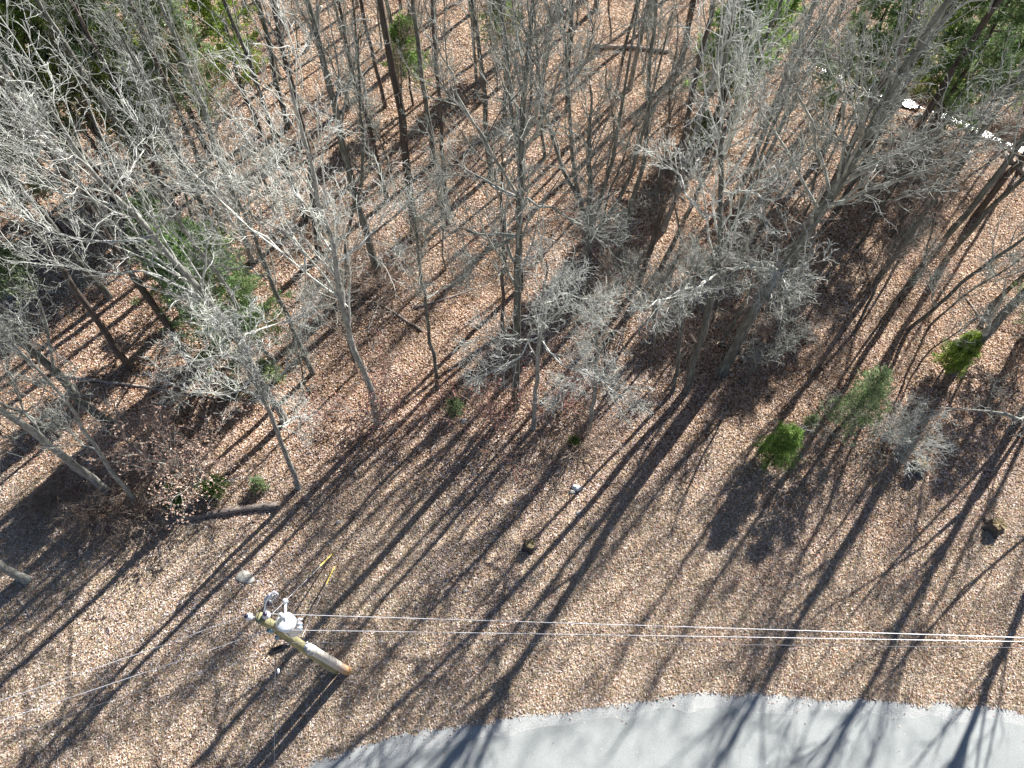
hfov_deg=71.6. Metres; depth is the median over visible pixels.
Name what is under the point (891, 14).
bare tree
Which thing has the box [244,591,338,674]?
utility pole
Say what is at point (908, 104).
creek water
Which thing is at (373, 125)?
bare sapling
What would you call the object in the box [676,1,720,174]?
bare tree
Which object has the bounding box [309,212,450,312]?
brown shrub
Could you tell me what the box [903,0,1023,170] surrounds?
pine tree
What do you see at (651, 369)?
fallen branch
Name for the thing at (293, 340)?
bare sapling
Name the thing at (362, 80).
dead tree
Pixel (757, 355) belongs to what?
brown shrub
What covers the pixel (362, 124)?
bare tree
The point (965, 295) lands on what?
bare sapling
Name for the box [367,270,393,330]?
fallen branch
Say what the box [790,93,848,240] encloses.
bare sapling
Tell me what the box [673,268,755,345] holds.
brown shrub
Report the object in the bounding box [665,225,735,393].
bare tree
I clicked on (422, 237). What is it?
brown shrub
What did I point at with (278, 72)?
bare tree
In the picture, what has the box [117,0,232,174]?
pine tree
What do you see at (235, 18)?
bare sapling
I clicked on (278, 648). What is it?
splice case
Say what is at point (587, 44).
brown shrub
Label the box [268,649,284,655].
splice case
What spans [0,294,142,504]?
bare tree
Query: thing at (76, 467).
bare tree
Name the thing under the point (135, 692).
cable
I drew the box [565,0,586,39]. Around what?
bare sapling
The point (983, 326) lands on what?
fallen branch
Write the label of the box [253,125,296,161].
fallen branch
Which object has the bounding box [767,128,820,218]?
bare sapling
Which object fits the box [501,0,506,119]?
bare tree
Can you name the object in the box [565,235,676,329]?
brown shrub
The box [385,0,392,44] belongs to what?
bare tree
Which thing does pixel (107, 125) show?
pine tree
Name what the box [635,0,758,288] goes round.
pine tree
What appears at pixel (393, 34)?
pine tree
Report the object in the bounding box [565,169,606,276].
bare sapling
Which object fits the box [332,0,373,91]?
bare sapling
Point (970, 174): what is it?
bare sapling
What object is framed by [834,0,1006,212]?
bare tree
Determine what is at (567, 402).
leafy shrub
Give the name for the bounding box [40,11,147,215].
bare sapling
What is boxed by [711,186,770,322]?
bare sapling
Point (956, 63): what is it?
bare tree
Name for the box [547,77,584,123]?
brown shrub
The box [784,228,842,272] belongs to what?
brown shrub
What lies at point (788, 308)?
bare sapling
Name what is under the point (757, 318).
brown shrub
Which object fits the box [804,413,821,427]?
evergreen bush
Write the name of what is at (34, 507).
bramble
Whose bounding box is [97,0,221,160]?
pine tree
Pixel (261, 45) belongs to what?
brown shrub
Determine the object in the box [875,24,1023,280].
bare tree
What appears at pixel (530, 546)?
tree stump
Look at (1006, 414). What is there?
bare tree
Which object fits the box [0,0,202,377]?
bare tree
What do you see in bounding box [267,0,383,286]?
bare tree
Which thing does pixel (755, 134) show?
bare sapling
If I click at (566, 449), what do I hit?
bare shrub
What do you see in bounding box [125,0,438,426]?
bare tree
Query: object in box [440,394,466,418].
evergreen bush
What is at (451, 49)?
brown shrub
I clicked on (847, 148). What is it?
bare tree
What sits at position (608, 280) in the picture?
bare sapling
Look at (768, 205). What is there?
bare sapling
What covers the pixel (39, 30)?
pine tree
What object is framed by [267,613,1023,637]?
power line
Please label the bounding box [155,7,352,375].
bare tree
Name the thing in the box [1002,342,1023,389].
brown shrub
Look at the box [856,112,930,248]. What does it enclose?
bare sapling
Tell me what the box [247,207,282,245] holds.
fallen branch
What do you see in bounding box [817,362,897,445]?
pine sapling
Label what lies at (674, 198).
bare sapling
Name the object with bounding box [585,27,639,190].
bare sapling
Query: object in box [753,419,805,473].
cedar tree
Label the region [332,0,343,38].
bare tree
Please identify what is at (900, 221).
bare sapling
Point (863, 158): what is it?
brown shrub
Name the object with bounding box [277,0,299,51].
bare sapling
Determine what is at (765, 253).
fallen branch
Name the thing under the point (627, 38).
bare tree
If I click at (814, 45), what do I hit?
bare sapling
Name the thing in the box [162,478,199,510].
evergreen bush
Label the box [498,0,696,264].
bare tree
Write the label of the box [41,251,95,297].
brown shrub
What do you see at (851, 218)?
fallen branch
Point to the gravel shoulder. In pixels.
(386, 751)
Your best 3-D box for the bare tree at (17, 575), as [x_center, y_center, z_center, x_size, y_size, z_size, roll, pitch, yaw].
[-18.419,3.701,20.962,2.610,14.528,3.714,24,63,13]
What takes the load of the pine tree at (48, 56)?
on the ground at (560, 330)
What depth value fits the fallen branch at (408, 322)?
32.93 m
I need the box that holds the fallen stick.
[17,598,30,617]
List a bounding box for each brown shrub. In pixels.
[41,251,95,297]
[230,16,283,70]
[277,226,369,283]
[305,219,399,299]
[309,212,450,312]
[394,215,444,254]
[429,41,471,78]
[507,248,636,355]
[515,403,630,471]
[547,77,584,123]
[557,17,616,66]
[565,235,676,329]
[617,127,668,172]
[619,171,690,222]
[643,145,681,175]
[659,239,709,296]
[667,240,737,294]
[670,65,710,114]
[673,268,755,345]
[673,295,732,358]
[679,46,713,81]
[697,272,807,378]
[729,323,791,371]
[732,144,805,194]
[737,177,791,232]
[761,264,854,341]
[777,173,825,223]
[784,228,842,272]
[801,334,856,379]
[833,141,888,176]
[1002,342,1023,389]
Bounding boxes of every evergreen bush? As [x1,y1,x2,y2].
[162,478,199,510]
[195,470,231,506]
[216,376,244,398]
[248,474,272,496]
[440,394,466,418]
[566,434,580,450]
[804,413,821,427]
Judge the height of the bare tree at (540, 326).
12.824 m
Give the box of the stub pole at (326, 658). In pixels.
[304,641,350,675]
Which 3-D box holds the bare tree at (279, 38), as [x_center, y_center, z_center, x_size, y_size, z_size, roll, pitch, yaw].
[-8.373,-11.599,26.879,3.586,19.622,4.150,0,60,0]
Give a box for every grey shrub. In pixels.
[793,381,914,487]
[851,389,960,487]
[914,410,960,451]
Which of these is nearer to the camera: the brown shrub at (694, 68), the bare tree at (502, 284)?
the bare tree at (502, 284)
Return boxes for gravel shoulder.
[304,691,1023,767]
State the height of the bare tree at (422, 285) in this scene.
12.640 m
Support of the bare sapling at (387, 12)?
on the ground at (560, 330)
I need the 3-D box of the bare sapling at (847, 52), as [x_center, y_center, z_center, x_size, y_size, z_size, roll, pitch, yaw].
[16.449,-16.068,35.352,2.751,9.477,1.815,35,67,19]
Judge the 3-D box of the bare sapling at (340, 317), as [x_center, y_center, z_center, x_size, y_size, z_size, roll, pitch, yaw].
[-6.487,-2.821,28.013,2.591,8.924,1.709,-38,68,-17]
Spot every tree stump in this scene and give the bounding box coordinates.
[522,539,538,554]
[905,458,928,478]
[981,517,1006,538]
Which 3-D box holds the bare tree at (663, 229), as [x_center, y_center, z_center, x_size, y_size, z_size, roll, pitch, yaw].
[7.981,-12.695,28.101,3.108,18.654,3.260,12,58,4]
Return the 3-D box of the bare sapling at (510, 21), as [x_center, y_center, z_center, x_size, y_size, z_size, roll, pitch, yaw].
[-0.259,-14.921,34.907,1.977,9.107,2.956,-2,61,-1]
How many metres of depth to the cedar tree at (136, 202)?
28.45 m
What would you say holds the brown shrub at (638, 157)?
on the ground at (560, 330)
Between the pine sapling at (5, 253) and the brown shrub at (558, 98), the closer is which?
the pine sapling at (5, 253)
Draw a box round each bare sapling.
[0,128,131,266]
[13,15,138,165]
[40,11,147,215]
[139,63,199,183]
[157,19,274,204]
[214,1,248,82]
[235,0,249,43]
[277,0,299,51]
[279,310,320,394]
[289,0,351,108]
[316,224,363,372]
[327,43,391,172]
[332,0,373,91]
[359,0,405,85]
[374,0,382,46]
[384,0,427,130]
[421,148,464,270]
[474,0,500,87]
[486,3,524,135]
[497,0,545,104]
[533,0,567,100]
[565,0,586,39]
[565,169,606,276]
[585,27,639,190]
[591,243,625,371]
[600,91,655,234]
[608,0,611,43]
[626,253,676,361]
[629,0,665,72]
[646,230,705,316]
[653,0,704,196]
[656,160,704,298]
[658,31,698,144]
[679,56,731,189]
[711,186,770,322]
[720,196,848,345]
[736,88,787,164]
[740,312,821,382]
[745,162,781,251]
[761,229,826,358]
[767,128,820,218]
[785,5,835,88]
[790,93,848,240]
[794,79,831,158]
[822,2,869,137]
[826,14,924,165]
[852,140,962,333]
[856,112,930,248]
[863,210,941,293]
[881,166,983,319]
[892,98,1023,232]
[904,103,973,204]
[904,103,1023,254]
[921,293,1014,359]
[928,243,1023,327]
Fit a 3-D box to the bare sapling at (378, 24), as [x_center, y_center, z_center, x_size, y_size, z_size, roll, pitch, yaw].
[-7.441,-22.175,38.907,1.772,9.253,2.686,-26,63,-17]
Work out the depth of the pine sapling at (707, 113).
36.73 m
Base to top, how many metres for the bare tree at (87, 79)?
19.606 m
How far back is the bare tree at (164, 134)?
25.71 m
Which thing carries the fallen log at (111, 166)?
on the ground at (560, 330)
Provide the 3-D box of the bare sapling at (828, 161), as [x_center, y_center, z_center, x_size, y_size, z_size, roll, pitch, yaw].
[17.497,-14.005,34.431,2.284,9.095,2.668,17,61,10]
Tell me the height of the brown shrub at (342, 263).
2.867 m
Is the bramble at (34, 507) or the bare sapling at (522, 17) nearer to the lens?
the bramble at (34, 507)
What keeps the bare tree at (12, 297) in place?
on the ground at (560, 330)
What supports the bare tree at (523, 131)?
on the ground at (560, 330)
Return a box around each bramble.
[9,473,80,537]
[37,466,157,567]
[94,480,196,560]
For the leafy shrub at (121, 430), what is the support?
on the ground at (560, 330)
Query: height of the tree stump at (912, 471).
0.704 m
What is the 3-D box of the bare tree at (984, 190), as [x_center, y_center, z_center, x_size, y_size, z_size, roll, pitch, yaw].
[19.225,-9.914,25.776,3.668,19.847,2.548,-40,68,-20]
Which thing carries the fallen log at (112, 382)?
on the ground at (560, 330)
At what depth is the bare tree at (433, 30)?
27.63 m
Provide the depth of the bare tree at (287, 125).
36.24 m
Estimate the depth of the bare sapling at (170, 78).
33.43 m
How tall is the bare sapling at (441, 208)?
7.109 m
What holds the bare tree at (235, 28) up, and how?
on the ground at (560, 330)
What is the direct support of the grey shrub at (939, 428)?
on the ground at (560, 330)
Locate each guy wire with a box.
[272,553,332,613]
[302,566,334,635]
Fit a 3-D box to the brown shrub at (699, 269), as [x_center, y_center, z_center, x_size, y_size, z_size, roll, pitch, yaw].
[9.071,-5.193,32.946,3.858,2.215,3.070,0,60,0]
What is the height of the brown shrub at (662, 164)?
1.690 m
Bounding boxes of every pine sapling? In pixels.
[0,236,45,306]
[688,109,714,151]
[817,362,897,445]
[934,78,976,128]
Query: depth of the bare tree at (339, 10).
28.39 m
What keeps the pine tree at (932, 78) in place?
on the ground at (560, 330)
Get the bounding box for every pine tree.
[0,0,117,179]
[0,0,127,181]
[0,36,87,210]
[0,118,67,237]
[1,0,153,141]
[26,0,169,174]
[58,16,165,170]
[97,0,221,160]
[109,97,178,178]
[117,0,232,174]
[181,0,269,136]
[377,0,418,234]
[379,9,433,106]
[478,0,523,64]
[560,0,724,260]
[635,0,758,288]
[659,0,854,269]
[683,0,774,144]
[690,0,797,149]
[747,0,809,88]
[853,0,983,147]
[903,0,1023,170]
[945,0,1023,76]
[971,30,1023,132]
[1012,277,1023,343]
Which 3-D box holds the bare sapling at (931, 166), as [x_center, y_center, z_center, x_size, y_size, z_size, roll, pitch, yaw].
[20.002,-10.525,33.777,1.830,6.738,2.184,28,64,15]
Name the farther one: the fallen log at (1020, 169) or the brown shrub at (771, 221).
the fallen log at (1020, 169)
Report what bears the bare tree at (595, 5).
on the ground at (560, 330)
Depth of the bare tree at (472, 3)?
31.49 m
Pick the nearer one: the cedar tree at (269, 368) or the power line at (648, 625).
the power line at (648, 625)
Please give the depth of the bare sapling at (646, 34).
38.77 m
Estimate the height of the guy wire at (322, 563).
8.245 m
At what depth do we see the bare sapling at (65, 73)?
31.08 m
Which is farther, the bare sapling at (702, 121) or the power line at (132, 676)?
the bare sapling at (702, 121)
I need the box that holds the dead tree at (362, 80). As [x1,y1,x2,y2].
[351,14,371,114]
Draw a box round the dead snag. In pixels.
[305,5,322,51]
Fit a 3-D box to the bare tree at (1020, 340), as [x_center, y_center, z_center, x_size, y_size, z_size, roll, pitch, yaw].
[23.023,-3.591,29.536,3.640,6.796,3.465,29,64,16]
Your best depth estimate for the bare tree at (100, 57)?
28.16 m
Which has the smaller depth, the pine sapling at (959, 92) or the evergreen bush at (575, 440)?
the evergreen bush at (575, 440)
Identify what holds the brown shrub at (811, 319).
on the ground at (560, 330)
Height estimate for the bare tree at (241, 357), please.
12.151 m
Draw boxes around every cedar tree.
[117,187,207,304]
[137,214,294,381]
[255,354,286,383]
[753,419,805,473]
[930,329,985,378]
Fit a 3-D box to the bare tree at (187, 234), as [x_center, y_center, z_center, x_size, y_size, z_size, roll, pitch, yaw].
[-10.939,-3.909,25.000,3.794,15.253,3.121,24,65,11]
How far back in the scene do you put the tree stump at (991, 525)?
27.62 m
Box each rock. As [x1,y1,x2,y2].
[235,570,254,583]
[571,484,581,490]
[912,113,922,119]
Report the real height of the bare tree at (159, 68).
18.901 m
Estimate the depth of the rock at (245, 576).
26.87 m
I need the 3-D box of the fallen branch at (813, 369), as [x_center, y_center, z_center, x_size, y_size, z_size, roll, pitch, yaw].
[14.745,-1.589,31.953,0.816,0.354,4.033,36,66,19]
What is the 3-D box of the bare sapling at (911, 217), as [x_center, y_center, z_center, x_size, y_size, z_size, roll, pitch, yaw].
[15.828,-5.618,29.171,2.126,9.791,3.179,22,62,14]
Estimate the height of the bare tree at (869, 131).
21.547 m
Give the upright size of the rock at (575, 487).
0.292 m
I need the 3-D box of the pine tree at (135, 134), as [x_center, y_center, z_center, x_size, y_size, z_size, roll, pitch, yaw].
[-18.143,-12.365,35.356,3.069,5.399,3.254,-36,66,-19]
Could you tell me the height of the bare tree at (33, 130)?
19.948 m
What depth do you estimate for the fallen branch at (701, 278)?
34.07 m
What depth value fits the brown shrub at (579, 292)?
31.96 m
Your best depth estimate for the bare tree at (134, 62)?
23.12 m
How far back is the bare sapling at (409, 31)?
34.85 m
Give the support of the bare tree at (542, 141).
on the ground at (560, 330)
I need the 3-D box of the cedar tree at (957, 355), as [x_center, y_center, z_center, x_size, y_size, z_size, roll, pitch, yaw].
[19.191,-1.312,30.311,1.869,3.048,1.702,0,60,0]
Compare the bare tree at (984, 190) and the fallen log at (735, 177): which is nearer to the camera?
the bare tree at (984, 190)
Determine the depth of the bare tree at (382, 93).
37.82 m
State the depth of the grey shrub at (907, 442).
28.71 m
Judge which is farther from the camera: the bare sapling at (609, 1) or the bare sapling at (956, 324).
the bare sapling at (609, 1)
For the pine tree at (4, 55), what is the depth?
30.92 m
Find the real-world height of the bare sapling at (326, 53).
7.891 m
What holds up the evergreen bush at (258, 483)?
on the ground at (560, 330)
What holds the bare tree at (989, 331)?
on the ground at (560, 330)
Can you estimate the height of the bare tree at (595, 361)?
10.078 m
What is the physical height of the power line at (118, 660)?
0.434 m
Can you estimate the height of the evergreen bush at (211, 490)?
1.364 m
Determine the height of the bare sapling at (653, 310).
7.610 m
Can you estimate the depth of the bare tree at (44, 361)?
24.04 m
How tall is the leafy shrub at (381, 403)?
3.643 m
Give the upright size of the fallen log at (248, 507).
0.341 m
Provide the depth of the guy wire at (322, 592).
25.18 m
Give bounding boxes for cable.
[0,643,287,738]
[274,654,279,762]
[292,642,1019,647]
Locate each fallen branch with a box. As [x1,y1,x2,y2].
[50,276,111,293]
[170,518,208,580]
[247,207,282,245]
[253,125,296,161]
[354,290,421,330]
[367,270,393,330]
[414,281,484,308]
[596,178,672,195]
[647,349,658,376]
[662,176,683,200]
[666,262,729,293]
[746,235,799,275]
[810,319,853,374]
[822,206,885,223]
[965,297,985,328]
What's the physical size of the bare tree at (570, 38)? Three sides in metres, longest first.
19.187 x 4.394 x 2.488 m
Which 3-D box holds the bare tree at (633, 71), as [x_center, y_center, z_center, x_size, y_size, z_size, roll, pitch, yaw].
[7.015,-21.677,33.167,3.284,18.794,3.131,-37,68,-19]
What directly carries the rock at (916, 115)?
on the ground at (560, 330)
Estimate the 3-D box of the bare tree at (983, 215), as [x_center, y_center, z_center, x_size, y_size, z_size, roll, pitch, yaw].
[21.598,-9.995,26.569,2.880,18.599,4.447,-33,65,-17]
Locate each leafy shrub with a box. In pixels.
[61,381,186,472]
[78,398,286,529]
[297,328,453,441]
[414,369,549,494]
[520,358,592,429]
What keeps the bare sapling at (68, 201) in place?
on the ground at (560, 330)
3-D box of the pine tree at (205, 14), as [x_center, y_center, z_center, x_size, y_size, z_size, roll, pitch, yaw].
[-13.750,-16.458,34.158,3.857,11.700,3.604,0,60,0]
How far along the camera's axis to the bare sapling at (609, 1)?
41.62 m
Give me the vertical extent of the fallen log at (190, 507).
0.270 m
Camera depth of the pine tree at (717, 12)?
33.66 m
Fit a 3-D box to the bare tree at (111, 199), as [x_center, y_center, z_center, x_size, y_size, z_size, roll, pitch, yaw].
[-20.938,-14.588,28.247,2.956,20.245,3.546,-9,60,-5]
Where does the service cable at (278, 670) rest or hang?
hanging from the splice case at (270, 653)
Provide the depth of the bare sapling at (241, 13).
41.30 m
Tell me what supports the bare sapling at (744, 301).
on the ground at (560, 330)
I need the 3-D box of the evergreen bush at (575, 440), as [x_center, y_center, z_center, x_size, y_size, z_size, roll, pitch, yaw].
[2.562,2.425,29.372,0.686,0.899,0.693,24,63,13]
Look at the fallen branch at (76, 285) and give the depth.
33.82 m
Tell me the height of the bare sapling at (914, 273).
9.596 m
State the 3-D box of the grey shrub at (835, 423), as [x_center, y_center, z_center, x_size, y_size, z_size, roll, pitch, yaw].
[13.640,1.543,28.698,3.961,3.012,3.840,34,66,18]
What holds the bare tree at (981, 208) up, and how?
on the ground at (560, 330)
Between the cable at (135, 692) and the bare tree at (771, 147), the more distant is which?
the bare tree at (771, 147)
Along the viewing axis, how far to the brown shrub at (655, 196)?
35.64 m
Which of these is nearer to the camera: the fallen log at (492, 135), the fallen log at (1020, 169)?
the fallen log at (1020, 169)
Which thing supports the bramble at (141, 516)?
on the ground at (560, 330)
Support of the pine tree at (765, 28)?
on the ground at (560, 330)
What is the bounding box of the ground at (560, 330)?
[0,0,1023,767]
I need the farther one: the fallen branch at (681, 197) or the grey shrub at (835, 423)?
the fallen branch at (681, 197)
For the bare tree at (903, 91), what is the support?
on the ground at (560, 330)
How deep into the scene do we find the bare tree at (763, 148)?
25.61 m
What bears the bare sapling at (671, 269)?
on the ground at (560, 330)
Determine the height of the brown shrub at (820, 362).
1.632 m
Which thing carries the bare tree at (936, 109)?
on the ground at (560, 330)
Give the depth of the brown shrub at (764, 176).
36.42 m
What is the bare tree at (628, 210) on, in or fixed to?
on the ground at (560, 330)
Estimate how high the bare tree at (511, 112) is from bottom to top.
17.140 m
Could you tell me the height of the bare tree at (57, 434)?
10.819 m
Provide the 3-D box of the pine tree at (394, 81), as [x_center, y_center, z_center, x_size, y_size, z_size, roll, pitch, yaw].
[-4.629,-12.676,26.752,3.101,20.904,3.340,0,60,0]
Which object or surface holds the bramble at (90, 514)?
on the ground at (560, 330)
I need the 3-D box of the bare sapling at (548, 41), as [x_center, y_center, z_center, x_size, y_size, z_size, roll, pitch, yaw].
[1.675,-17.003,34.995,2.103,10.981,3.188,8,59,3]
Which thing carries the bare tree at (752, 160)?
on the ground at (560, 330)
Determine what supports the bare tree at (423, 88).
on the ground at (560, 330)
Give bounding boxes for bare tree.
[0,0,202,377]
[0,0,288,424]
[0,46,184,313]
[0,151,134,370]
[0,163,112,300]
[0,224,119,430]
[0,282,15,299]
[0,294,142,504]
[0,325,118,498]
[0,402,61,437]
[0,559,31,584]
[8,0,180,228]
[9,55,116,203]
[33,0,179,215]
[70,0,227,235]
[72,0,255,311]
[76,129,273,362]
[77,0,241,262]
[92,0,254,262]
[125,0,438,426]
[138,274,330,490]
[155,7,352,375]
[174,0,309,222]
[235,0,322,257]
[252,0,281,78]
[256,0,290,129]
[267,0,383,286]
[291,0,388,201]
[318,6,399,298]
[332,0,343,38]
[359,0,387,107]
[374,165,484,387]
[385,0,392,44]
[390,0,642,409]
[392,0,449,224]
[407,0,436,164]
[444,0,554,289]
[448,208,634,430]
[450,0,493,177]
[465,97,559,355]
[467,0,478,83]
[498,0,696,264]
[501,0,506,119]
[519,0,548,158]
[529,276,657,433]
[565,0,573,111]
[593,0,598,10]
[608,0,636,116]
[617,0,839,395]
[627,0,650,90]
[660,0,768,232]
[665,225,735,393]
[674,0,695,75]
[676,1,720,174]
[691,0,1023,377]
[708,0,857,277]
[733,0,885,230]
[739,0,834,185]
[777,0,965,295]
[811,0,933,160]
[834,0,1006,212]
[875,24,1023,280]
[885,0,1001,180]
[885,26,937,126]
[896,169,1023,331]
[899,318,1023,430]
[909,70,1023,286]
[924,60,964,130]
[942,175,1023,262]
[947,238,1023,375]
[955,63,1023,175]
[972,151,1023,218]
[989,272,1023,308]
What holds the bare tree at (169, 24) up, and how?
on the ground at (560, 330)
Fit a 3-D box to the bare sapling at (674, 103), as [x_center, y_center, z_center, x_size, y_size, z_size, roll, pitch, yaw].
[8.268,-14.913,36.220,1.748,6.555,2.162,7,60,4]
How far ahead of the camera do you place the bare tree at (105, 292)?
30.63 m
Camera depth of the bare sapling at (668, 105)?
31.39 m
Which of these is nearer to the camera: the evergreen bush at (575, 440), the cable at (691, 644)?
the cable at (691, 644)
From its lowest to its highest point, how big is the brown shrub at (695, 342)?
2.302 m
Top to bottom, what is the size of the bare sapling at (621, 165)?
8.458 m
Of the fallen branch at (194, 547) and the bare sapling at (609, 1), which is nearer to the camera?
the fallen branch at (194, 547)
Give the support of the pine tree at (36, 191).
on the ground at (560, 330)
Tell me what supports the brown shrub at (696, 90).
on the ground at (560, 330)
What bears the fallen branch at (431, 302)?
on the ground at (560, 330)
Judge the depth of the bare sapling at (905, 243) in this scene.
30.71 m
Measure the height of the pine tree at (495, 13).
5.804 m
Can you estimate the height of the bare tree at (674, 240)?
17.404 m
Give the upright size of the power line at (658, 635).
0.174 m
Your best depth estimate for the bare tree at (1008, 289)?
32.24 m
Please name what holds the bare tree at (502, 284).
on the ground at (560, 330)
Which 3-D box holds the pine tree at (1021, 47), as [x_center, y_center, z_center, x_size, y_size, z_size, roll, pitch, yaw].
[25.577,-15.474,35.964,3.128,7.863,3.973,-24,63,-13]
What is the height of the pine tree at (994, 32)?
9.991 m
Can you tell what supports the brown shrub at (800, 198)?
on the ground at (560, 330)
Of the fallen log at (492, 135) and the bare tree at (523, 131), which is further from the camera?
the fallen log at (492, 135)
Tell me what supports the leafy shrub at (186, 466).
on the ground at (560, 330)
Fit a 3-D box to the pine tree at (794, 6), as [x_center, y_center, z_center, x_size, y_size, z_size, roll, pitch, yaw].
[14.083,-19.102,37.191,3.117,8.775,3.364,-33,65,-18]
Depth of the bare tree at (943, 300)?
28.28 m
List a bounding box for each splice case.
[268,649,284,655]
[270,643,289,652]
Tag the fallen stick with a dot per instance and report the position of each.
(23, 605)
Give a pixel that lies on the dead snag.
(311, 34)
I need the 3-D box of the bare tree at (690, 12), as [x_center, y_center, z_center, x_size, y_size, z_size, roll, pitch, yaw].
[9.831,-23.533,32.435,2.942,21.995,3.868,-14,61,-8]
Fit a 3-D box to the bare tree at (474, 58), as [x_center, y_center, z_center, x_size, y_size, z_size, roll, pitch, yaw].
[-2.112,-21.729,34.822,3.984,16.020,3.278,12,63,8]
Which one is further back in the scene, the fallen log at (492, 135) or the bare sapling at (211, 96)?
the fallen log at (492, 135)
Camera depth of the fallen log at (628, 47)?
42.71 m
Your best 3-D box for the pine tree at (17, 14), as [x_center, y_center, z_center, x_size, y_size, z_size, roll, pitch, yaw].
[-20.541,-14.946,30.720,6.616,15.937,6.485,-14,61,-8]
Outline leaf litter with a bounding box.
[0,0,1023,767]
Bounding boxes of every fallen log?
[64,374,251,403]
[88,159,141,177]
[163,491,193,510]
[169,501,277,520]
[470,115,532,145]
[597,44,668,52]
[725,142,795,183]
[1002,151,1023,174]
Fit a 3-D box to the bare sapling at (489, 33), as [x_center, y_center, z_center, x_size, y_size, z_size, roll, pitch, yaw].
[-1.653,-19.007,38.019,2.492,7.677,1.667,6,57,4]
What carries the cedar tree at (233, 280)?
on the ground at (560, 330)
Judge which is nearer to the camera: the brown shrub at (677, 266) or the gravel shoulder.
the gravel shoulder
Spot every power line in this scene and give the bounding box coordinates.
[0,615,244,700]
[0,630,265,720]
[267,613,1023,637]
[271,629,1023,641]
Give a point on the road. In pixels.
(715, 737)
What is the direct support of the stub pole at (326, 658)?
on the ground at (560, 330)
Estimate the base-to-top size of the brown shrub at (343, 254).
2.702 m
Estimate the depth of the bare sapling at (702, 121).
33.90 m
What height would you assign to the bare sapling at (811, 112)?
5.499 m
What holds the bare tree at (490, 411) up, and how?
on the ground at (560, 330)
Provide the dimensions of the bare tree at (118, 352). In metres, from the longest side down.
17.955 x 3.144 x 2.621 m
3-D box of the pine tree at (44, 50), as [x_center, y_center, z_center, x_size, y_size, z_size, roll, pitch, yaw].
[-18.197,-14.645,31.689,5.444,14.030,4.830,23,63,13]
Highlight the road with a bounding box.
[369,706,1023,767]
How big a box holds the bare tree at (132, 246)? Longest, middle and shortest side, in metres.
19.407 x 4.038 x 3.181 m
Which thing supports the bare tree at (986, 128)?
on the ground at (560, 330)
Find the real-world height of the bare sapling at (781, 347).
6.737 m
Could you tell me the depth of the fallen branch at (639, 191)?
36.95 m
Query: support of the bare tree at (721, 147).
on the ground at (560, 330)
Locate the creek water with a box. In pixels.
[815,66,1023,152]

